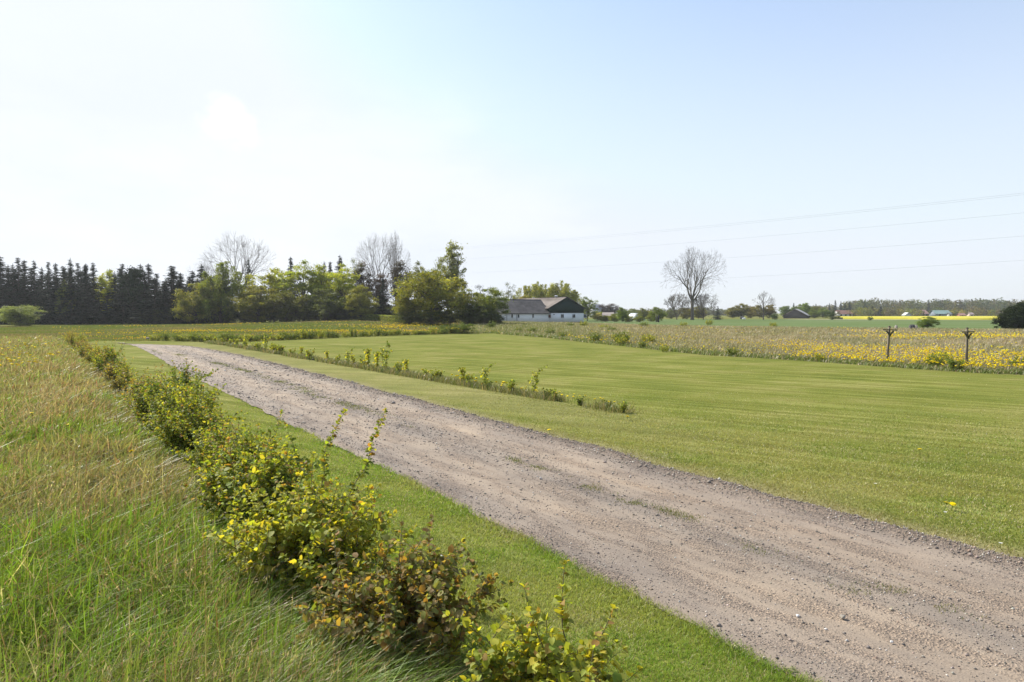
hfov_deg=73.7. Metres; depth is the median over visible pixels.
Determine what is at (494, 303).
leafy tree
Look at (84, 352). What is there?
hedge shrub
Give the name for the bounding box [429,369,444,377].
sapling
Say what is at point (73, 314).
spruce tree
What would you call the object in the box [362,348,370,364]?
sapling
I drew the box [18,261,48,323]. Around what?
spruce tree
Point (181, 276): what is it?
spruce tree
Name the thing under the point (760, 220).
overhead wire
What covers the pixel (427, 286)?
willow tree
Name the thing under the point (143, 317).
undergrowth bush
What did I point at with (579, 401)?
sapling
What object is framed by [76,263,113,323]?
spruce tree
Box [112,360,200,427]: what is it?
hedge shrub
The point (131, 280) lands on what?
pine tree
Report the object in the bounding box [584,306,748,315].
horizon trees
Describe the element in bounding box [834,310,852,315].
white house
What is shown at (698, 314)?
tree
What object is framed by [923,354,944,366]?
meadow bush
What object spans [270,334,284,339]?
young hedge shrub
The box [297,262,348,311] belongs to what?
maple tree
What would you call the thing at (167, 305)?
spruce tree
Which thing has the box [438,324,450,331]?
corner bush
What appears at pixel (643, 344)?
meadow bush
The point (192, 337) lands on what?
young hedge shrub
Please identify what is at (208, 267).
bare tree
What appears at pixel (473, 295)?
orchard tree
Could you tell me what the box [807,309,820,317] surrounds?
tree
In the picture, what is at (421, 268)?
leafy tree
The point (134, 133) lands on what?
sky
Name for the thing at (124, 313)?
spruce tree
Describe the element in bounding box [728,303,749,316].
tree
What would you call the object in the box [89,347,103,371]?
hedge shrub
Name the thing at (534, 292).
willow tree
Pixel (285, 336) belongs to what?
young hedge shrub
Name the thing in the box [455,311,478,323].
willow bush
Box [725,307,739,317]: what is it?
tree
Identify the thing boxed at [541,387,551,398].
sapling
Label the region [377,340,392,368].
sapling
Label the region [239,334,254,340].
young hedge shrub
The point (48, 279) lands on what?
spruce tree
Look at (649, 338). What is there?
meadow bush
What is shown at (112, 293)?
spruce tree
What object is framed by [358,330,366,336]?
young hedge shrub
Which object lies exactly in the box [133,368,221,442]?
hedge shrub
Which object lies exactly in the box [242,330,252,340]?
sapling
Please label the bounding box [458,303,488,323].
leafy tree
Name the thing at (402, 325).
field dandelions
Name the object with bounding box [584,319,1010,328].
green crop field
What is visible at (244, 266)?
bare tree
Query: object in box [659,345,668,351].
meadow bush
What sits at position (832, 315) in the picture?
round bush
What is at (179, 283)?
spruce tree
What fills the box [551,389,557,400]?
sapling
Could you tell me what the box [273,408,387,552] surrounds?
hedge shrub
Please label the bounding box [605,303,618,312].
tree
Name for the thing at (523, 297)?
leafy tree
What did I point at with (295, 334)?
young hedge shrub
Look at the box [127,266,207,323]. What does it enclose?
spruce tree
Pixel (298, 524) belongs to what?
hedge shrub
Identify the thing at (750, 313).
tree
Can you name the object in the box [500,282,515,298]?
slender tree
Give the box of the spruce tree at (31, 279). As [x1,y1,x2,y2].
[26,268,37,292]
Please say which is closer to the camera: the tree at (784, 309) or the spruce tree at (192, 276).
the spruce tree at (192, 276)
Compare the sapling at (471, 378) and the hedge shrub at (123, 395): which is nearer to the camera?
the hedge shrub at (123, 395)
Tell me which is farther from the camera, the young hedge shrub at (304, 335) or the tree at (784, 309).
the tree at (784, 309)
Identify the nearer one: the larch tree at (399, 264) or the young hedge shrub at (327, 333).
the young hedge shrub at (327, 333)
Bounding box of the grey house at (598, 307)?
[589,304,601,315]
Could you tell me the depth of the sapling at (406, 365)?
24.65 m
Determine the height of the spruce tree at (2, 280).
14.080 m
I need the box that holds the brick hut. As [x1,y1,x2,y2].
[602,312,613,320]
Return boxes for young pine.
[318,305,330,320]
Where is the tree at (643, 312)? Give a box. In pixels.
[636,308,649,319]
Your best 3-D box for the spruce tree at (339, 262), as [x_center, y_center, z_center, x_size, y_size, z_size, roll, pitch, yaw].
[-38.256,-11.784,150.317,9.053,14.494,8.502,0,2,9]
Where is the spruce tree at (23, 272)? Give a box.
[5,260,41,322]
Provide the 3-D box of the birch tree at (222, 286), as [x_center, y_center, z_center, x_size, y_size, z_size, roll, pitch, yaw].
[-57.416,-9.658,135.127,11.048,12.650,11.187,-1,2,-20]
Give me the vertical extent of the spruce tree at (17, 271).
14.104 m
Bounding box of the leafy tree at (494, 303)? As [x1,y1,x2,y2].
[476,285,513,319]
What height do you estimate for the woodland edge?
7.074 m
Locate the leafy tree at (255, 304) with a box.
[227,284,280,321]
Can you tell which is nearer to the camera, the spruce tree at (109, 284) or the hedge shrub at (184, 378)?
the hedge shrub at (184, 378)
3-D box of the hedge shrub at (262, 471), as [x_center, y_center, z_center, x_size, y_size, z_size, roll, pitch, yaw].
[-2.426,1.413,6.529,1.310,1.222,1.230,-1,3,-31]
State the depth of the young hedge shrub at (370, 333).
67.21 m
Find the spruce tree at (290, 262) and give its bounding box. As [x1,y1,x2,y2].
[276,257,300,320]
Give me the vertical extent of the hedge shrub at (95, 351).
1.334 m
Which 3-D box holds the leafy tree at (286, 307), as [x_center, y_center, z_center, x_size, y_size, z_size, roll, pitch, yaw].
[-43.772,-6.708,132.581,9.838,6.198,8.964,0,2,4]
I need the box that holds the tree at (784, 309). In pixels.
[777,305,795,316]
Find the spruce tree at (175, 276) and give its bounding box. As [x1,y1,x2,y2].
[170,267,179,289]
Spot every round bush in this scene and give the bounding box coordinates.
[0,304,50,325]
[770,313,778,319]
[825,309,840,319]
[915,316,941,327]
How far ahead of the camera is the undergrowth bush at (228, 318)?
136.51 m
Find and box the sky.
[0,0,1023,312]
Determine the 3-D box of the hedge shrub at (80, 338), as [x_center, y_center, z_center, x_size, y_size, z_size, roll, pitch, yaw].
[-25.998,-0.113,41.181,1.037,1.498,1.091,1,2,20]
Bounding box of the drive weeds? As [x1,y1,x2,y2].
[152,350,991,628]
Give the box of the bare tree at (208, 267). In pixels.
[185,259,215,278]
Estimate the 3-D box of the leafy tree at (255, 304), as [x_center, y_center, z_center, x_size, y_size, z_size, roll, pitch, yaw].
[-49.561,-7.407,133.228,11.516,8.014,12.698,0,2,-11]
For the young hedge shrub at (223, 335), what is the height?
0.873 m
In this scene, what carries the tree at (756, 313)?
on the ground at (500, 355)
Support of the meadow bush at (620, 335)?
on the ground at (500, 355)
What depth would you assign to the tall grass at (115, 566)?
4.86 m
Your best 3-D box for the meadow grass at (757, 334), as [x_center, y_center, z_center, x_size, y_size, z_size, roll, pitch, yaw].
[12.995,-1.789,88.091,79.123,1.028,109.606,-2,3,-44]
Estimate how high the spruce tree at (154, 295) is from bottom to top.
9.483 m
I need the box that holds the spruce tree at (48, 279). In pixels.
[30,262,62,324]
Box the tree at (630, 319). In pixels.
[625,315,634,321]
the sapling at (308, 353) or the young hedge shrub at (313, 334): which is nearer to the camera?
the sapling at (308, 353)
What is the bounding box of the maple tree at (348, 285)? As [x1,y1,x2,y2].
[320,263,362,319]
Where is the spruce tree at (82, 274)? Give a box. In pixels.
[79,267,106,302]
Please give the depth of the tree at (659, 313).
175.25 m
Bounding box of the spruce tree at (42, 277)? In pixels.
[26,267,52,322]
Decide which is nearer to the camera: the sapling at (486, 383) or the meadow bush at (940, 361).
the sapling at (486, 383)
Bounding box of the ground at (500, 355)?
[0,313,1023,681]
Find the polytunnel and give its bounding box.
[628,313,644,319]
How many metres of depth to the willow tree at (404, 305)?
111.48 m
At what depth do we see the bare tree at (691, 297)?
224.38 m
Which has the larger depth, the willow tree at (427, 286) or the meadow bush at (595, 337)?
the willow tree at (427, 286)
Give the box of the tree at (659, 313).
[648,306,667,321]
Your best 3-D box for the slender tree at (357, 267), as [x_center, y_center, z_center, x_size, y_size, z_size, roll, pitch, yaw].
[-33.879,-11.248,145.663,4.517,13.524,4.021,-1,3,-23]
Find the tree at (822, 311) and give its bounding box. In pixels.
[816,308,830,317]
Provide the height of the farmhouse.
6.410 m
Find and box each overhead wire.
[432,193,1018,249]
[440,195,1016,250]
[472,213,1016,258]
[477,236,1017,272]
[495,260,1020,288]
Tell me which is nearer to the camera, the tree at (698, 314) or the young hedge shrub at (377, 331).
the young hedge shrub at (377, 331)
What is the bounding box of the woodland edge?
[847,306,1003,315]
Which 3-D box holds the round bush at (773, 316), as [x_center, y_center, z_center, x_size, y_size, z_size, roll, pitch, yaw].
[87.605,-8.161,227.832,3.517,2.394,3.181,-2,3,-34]
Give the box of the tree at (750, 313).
[744,306,755,317]
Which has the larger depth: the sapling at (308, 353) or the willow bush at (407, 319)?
the willow bush at (407, 319)
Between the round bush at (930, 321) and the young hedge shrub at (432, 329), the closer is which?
the young hedge shrub at (432, 329)
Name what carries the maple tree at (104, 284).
on the ground at (500, 355)
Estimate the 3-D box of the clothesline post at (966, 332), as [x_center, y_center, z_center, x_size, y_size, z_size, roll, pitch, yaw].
[19.331,0.424,28.997,0.600,2.000,0.128,-1,2,-10]
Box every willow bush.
[391,310,424,323]
[407,308,453,324]
[439,310,466,324]
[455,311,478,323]
[479,312,500,323]
[493,314,505,322]
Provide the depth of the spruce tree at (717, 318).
237.44 m
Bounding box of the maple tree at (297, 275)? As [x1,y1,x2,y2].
[270,259,328,320]
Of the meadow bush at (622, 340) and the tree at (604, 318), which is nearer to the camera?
the meadow bush at (622, 340)
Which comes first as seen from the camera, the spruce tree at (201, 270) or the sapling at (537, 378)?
the sapling at (537, 378)
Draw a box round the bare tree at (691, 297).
[660,247,727,319]
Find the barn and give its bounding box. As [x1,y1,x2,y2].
[782,309,809,317]
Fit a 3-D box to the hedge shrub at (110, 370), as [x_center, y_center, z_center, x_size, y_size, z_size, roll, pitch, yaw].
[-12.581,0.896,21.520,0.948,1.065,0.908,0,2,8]
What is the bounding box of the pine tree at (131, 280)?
[114,265,148,323]
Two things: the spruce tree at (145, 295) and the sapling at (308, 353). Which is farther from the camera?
the spruce tree at (145, 295)
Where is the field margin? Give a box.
[804,319,909,319]
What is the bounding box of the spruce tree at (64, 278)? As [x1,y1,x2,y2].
[37,268,89,323]
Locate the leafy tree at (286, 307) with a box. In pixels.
[261,290,311,321]
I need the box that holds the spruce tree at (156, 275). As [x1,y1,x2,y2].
[147,273,169,298]
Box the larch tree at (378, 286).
[366,273,392,306]
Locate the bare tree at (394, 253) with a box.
[381,232,410,299]
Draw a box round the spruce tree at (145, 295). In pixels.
[124,272,152,323]
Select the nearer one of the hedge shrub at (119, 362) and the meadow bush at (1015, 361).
the hedge shrub at (119, 362)
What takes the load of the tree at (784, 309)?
on the ground at (500, 355)
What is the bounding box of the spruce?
[876,306,885,315]
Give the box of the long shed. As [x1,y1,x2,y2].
[929,310,950,315]
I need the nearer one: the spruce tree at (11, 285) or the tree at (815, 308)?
the spruce tree at (11, 285)
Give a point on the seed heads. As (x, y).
(899, 346)
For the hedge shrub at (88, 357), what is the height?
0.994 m
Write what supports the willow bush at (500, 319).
on the ground at (500, 355)
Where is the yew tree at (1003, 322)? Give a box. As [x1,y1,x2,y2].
[990,310,1023,328]
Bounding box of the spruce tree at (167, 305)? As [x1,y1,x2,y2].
[141,282,180,323]
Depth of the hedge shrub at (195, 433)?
9.37 m
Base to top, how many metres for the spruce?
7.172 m
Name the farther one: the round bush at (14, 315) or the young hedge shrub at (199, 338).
the round bush at (14, 315)
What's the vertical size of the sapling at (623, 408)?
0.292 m
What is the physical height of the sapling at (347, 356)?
0.844 m
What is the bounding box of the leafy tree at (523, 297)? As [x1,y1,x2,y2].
[512,295,528,298]
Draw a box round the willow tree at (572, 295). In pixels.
[537,281,586,319]
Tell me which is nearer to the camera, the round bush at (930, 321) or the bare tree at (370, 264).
the round bush at (930, 321)
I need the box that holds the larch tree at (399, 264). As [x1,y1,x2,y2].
[388,259,410,306]
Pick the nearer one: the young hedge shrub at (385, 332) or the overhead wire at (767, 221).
the young hedge shrub at (385, 332)
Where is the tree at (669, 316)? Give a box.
[664,310,679,318]
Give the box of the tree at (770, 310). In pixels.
[762,304,777,317]
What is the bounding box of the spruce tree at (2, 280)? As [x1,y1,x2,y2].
[0,257,25,322]
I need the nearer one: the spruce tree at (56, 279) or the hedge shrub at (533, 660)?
the hedge shrub at (533, 660)
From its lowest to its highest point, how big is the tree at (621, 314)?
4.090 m
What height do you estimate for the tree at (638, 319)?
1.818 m
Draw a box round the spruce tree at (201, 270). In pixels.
[176,264,217,323]
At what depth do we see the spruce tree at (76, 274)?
142.20 m
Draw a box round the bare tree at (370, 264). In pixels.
[355,234,397,307]
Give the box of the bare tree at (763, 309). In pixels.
[752,292,775,319]
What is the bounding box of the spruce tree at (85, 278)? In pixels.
[74,264,97,323]
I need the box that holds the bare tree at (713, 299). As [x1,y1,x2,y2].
[706,295,718,318]
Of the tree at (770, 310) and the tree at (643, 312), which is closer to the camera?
the tree at (643, 312)
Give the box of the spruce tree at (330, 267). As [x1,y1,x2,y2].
[326,262,336,319]
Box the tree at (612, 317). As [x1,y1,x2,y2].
[608,314,619,321]
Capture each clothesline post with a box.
[883,326,896,358]
[962,327,974,363]
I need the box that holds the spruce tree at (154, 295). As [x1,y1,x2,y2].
[130,277,178,323]
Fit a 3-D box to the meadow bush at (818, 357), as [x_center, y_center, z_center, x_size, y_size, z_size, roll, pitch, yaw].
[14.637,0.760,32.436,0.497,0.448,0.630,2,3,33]
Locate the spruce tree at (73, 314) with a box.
[50,258,96,324]
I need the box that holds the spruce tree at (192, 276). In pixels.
[167,271,217,323]
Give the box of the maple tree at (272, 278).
[242,267,301,321]
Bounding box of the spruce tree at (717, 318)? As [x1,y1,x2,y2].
[713,306,722,319]
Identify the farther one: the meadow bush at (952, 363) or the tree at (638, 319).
the tree at (638, 319)
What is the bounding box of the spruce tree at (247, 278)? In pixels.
[240,260,254,322]
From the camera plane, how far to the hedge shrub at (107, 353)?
23.99 m
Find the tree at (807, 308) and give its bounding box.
[798,303,812,313]
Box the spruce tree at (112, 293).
[90,271,129,323]
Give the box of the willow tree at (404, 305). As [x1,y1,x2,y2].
[389,289,419,323]
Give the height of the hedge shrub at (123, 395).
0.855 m
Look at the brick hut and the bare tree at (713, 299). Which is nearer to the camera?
the brick hut
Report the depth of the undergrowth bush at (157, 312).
135.50 m
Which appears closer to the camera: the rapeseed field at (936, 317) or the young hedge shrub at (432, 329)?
the young hedge shrub at (432, 329)
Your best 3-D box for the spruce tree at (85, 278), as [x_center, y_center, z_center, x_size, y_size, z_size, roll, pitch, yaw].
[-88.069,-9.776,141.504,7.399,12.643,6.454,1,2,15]
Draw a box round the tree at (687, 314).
[677,307,695,318]
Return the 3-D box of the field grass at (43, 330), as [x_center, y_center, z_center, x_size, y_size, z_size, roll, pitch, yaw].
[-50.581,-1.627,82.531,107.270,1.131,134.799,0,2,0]
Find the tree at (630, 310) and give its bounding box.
[625,309,637,314]
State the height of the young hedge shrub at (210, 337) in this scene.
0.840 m
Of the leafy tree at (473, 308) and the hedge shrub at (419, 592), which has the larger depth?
the leafy tree at (473, 308)
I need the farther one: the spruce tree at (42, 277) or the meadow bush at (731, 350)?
the spruce tree at (42, 277)
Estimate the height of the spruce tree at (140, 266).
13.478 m
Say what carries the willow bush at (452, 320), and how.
on the ground at (500, 355)
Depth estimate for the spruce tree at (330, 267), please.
152.38 m
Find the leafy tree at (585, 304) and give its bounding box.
[579,297,598,320]
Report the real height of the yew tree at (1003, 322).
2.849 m
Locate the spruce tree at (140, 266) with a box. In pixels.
[121,264,149,322]
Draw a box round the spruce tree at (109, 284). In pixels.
[96,269,117,308]
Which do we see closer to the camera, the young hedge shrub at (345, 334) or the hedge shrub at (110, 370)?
the hedge shrub at (110, 370)
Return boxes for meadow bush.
[588,331,602,340]
[610,330,630,342]
[614,335,626,344]
[637,340,647,346]
[641,333,656,341]
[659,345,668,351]
[726,347,741,355]
[814,353,825,360]
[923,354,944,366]
[928,351,951,364]
[946,355,964,369]
[1007,355,1023,365]
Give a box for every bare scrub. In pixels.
[663,292,690,319]
[688,292,718,319]
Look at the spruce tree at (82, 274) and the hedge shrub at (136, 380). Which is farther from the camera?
the spruce tree at (82, 274)
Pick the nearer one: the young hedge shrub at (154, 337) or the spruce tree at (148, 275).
the young hedge shrub at (154, 337)
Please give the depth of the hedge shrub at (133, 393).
13.79 m
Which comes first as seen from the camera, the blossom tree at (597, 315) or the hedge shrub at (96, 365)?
the hedge shrub at (96, 365)
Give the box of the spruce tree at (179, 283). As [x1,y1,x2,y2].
[171,279,186,323]
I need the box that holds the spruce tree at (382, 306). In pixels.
[370,279,396,315]
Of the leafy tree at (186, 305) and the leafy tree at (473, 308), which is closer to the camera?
the leafy tree at (473, 308)
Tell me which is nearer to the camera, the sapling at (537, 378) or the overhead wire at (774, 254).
the sapling at (537, 378)
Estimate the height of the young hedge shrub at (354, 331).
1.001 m
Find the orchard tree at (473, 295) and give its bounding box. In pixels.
[445,285,488,323]
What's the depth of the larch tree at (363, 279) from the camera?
145.93 m
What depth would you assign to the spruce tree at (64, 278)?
139.12 m
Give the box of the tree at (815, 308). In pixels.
[811,306,821,317]
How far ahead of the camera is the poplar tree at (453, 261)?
127.01 m
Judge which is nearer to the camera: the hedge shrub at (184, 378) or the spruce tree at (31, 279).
the hedge shrub at (184, 378)
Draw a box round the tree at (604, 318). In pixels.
[598,315,608,321]
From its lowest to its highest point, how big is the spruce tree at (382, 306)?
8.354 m
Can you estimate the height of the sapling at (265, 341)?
1.219 m
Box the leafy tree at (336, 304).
[303,288,351,319]
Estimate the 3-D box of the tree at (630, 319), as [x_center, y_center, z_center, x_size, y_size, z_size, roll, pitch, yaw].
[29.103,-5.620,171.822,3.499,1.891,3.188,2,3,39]
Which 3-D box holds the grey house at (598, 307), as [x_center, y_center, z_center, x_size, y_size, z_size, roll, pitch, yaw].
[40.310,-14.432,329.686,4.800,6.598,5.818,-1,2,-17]
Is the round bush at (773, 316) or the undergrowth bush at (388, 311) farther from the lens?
the round bush at (773, 316)
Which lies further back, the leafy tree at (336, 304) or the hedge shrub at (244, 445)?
the leafy tree at (336, 304)
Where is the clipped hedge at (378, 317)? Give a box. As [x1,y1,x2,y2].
[358,314,404,322]
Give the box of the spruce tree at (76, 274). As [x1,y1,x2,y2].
[58,263,91,323]
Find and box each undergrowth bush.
[134,311,151,323]
[152,306,177,323]
[172,311,194,323]
[211,311,238,322]
[225,308,260,322]
[261,306,278,321]
[287,307,313,320]
[306,311,322,320]
[334,308,354,319]
[375,307,396,315]
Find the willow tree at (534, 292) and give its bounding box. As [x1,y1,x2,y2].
[512,281,556,298]
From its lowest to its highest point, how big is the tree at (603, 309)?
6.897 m
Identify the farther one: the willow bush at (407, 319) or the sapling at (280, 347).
the willow bush at (407, 319)
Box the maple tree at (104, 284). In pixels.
[94,269,116,310]
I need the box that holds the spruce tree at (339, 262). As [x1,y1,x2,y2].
[323,256,354,319]
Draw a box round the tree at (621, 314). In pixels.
[616,307,627,321]
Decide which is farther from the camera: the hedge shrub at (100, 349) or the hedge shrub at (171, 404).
the hedge shrub at (100, 349)
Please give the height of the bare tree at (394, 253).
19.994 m
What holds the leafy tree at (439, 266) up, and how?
on the ground at (500, 355)
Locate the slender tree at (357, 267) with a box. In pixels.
[344,256,363,318]
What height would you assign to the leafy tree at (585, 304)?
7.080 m
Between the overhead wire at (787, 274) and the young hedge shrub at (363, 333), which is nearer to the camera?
the young hedge shrub at (363, 333)
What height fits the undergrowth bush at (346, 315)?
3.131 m
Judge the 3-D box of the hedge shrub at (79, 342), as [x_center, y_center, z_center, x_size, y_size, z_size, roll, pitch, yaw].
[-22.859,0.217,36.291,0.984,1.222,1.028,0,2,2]
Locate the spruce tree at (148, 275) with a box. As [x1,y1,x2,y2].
[140,264,162,303]
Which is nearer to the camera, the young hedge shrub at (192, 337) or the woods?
the young hedge shrub at (192, 337)
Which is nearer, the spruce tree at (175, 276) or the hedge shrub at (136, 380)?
the hedge shrub at (136, 380)
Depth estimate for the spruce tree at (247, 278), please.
145.47 m
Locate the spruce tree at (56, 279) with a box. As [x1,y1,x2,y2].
[36,263,74,324]
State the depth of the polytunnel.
213.84 m
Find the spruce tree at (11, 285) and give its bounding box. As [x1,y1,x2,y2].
[0,265,30,323]
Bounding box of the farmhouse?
[495,295,586,322]
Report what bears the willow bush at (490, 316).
on the ground at (500, 355)
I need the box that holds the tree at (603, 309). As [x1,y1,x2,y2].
[598,304,608,311]
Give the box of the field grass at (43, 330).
[0,319,642,412]
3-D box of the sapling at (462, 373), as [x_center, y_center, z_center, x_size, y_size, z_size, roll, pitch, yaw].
[-1.515,1.121,21.613,0.407,0.602,0.264,1,3,25]
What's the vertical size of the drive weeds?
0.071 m
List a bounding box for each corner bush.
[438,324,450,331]
[451,321,477,333]
[487,320,495,326]
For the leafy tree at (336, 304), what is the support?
on the ground at (500, 355)
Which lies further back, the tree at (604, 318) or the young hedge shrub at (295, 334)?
the tree at (604, 318)
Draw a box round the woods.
[796,297,1023,315]
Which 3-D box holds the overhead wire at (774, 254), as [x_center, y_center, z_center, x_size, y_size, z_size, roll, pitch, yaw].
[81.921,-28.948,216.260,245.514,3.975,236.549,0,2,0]
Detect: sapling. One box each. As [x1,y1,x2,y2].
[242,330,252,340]
[261,333,270,348]
[274,344,285,350]
[305,348,314,356]
[344,347,354,361]
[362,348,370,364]
[372,351,378,366]
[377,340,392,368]
[395,361,402,371]
[402,359,408,372]
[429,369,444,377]
[458,367,467,381]
[466,373,473,383]
[479,362,495,382]
[480,379,492,388]
[504,379,516,392]
[527,366,546,393]
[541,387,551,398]
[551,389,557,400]
[575,396,583,405]
[617,401,626,412]
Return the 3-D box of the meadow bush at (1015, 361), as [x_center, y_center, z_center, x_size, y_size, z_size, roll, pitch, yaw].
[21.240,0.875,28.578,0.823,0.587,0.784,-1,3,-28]
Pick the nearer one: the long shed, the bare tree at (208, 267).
the bare tree at (208, 267)
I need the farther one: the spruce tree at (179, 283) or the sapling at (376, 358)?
the spruce tree at (179, 283)
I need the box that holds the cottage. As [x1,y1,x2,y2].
[912,310,928,315]
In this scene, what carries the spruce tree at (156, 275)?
on the ground at (500, 355)
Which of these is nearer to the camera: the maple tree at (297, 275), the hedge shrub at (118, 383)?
the hedge shrub at (118, 383)
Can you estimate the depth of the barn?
293.71 m
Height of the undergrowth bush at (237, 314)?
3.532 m
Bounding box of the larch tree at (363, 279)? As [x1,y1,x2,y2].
[351,260,374,305]
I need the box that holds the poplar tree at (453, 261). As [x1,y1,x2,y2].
[435,241,467,308]
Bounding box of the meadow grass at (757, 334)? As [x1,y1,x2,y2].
[459,321,1023,374]
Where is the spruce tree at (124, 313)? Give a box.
[92,263,140,323]
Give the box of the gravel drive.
[118,342,1023,681]
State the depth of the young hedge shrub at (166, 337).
56.25 m
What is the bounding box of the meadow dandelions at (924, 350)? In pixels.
[565,326,1023,365]
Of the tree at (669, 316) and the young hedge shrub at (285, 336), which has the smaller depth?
the young hedge shrub at (285, 336)
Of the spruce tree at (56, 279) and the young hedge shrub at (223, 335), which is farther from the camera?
the spruce tree at (56, 279)
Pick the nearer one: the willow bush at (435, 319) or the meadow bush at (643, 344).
the meadow bush at (643, 344)
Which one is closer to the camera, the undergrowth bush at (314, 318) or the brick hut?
the undergrowth bush at (314, 318)
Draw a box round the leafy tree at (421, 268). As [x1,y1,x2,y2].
[401,260,428,308]
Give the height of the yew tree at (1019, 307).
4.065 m
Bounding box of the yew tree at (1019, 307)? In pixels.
[999,301,1023,328]
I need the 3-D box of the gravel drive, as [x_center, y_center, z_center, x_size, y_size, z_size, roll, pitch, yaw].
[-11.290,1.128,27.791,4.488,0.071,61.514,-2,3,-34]
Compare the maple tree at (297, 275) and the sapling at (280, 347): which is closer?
the sapling at (280, 347)
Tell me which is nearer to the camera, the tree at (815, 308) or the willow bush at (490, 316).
the willow bush at (490, 316)
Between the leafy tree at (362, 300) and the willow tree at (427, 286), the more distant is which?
the leafy tree at (362, 300)
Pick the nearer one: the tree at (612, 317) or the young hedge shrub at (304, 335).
the young hedge shrub at (304, 335)
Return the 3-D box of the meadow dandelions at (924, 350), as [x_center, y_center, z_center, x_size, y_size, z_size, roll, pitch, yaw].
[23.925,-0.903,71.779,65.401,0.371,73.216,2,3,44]
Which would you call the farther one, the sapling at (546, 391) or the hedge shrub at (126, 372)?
the hedge shrub at (126, 372)
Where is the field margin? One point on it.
(857, 319)
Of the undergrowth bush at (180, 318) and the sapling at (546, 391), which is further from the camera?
the undergrowth bush at (180, 318)
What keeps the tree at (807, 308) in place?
on the ground at (500, 355)
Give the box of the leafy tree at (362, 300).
[344,283,378,318]
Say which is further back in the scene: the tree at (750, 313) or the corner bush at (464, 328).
the tree at (750, 313)
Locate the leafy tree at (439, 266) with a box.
[421,262,444,290]
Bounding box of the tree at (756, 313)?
[751,305,767,317]
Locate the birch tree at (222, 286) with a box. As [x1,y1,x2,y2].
[190,261,248,323]
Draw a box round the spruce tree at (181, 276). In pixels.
[174,273,185,298]
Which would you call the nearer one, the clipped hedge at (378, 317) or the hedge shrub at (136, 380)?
the hedge shrub at (136, 380)
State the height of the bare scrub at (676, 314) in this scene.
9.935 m
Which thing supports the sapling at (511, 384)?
on the ground at (500, 355)
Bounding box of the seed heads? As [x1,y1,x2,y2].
[609,327,1023,366]
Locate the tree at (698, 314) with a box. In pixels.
[694,306,708,318]
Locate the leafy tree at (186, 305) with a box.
[169,279,227,323]
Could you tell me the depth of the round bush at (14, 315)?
116.88 m
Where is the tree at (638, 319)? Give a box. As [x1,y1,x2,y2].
[633,315,643,321]
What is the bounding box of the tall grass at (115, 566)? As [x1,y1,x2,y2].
[0,333,507,681]
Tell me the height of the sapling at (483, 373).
0.844 m
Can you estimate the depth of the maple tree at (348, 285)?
137.06 m
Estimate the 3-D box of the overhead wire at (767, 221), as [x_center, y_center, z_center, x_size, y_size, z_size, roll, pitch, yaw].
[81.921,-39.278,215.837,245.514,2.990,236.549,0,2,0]
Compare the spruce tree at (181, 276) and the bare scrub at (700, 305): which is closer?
the spruce tree at (181, 276)
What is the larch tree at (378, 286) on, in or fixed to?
on the ground at (500, 355)
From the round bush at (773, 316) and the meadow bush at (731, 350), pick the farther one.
the round bush at (773, 316)
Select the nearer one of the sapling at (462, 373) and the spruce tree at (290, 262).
the sapling at (462, 373)
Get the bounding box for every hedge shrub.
[64,327,78,346]
[68,341,93,356]
[69,336,89,352]
[70,330,87,346]
[80,337,97,357]
[83,343,96,362]
[87,340,106,361]
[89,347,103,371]
[91,336,116,360]
[92,336,127,372]
[92,354,127,381]
[104,368,129,392]
[106,354,131,375]
[112,352,136,389]
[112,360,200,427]
[116,380,157,404]
[120,362,163,405]
[123,374,162,415]
[129,364,156,383]
[133,358,218,422]
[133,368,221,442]
[135,381,247,455]
[148,334,160,340]
[158,331,170,340]
[170,406,270,479]
[171,333,184,340]
[175,332,190,340]
[183,415,244,467]
[183,429,328,534]
[187,333,198,341]
[195,333,210,340]
[195,409,314,486]
[201,332,216,340]
[201,452,417,609]
[217,331,230,340]
[225,332,238,340]
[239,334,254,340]
[256,332,268,340]
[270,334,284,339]
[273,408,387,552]
[278,330,290,339]
[286,331,299,339]
[289,514,514,681]
[294,329,307,338]
[305,329,318,337]
[317,328,324,337]
[325,329,334,337]
[341,331,350,336]
[349,328,356,336]
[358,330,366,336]
[364,328,373,335]
[372,327,382,335]
[381,329,390,335]
[429,326,435,333]
[442,559,643,681]
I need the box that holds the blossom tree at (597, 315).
[592,313,602,320]
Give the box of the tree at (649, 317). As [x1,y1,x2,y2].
[645,315,654,321]
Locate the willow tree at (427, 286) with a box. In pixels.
[389,268,479,323]
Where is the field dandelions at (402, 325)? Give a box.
[53,321,499,339]
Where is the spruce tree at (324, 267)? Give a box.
[313,262,331,319]
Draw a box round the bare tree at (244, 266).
[198,230,275,322]
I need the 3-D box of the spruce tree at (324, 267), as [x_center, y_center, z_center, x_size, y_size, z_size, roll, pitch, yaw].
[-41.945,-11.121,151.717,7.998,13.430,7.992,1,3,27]
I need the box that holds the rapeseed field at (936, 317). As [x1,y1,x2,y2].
[828,316,997,319]
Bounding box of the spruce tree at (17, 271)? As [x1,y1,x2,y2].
[0,258,37,323]
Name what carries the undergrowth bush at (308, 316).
on the ground at (500, 355)

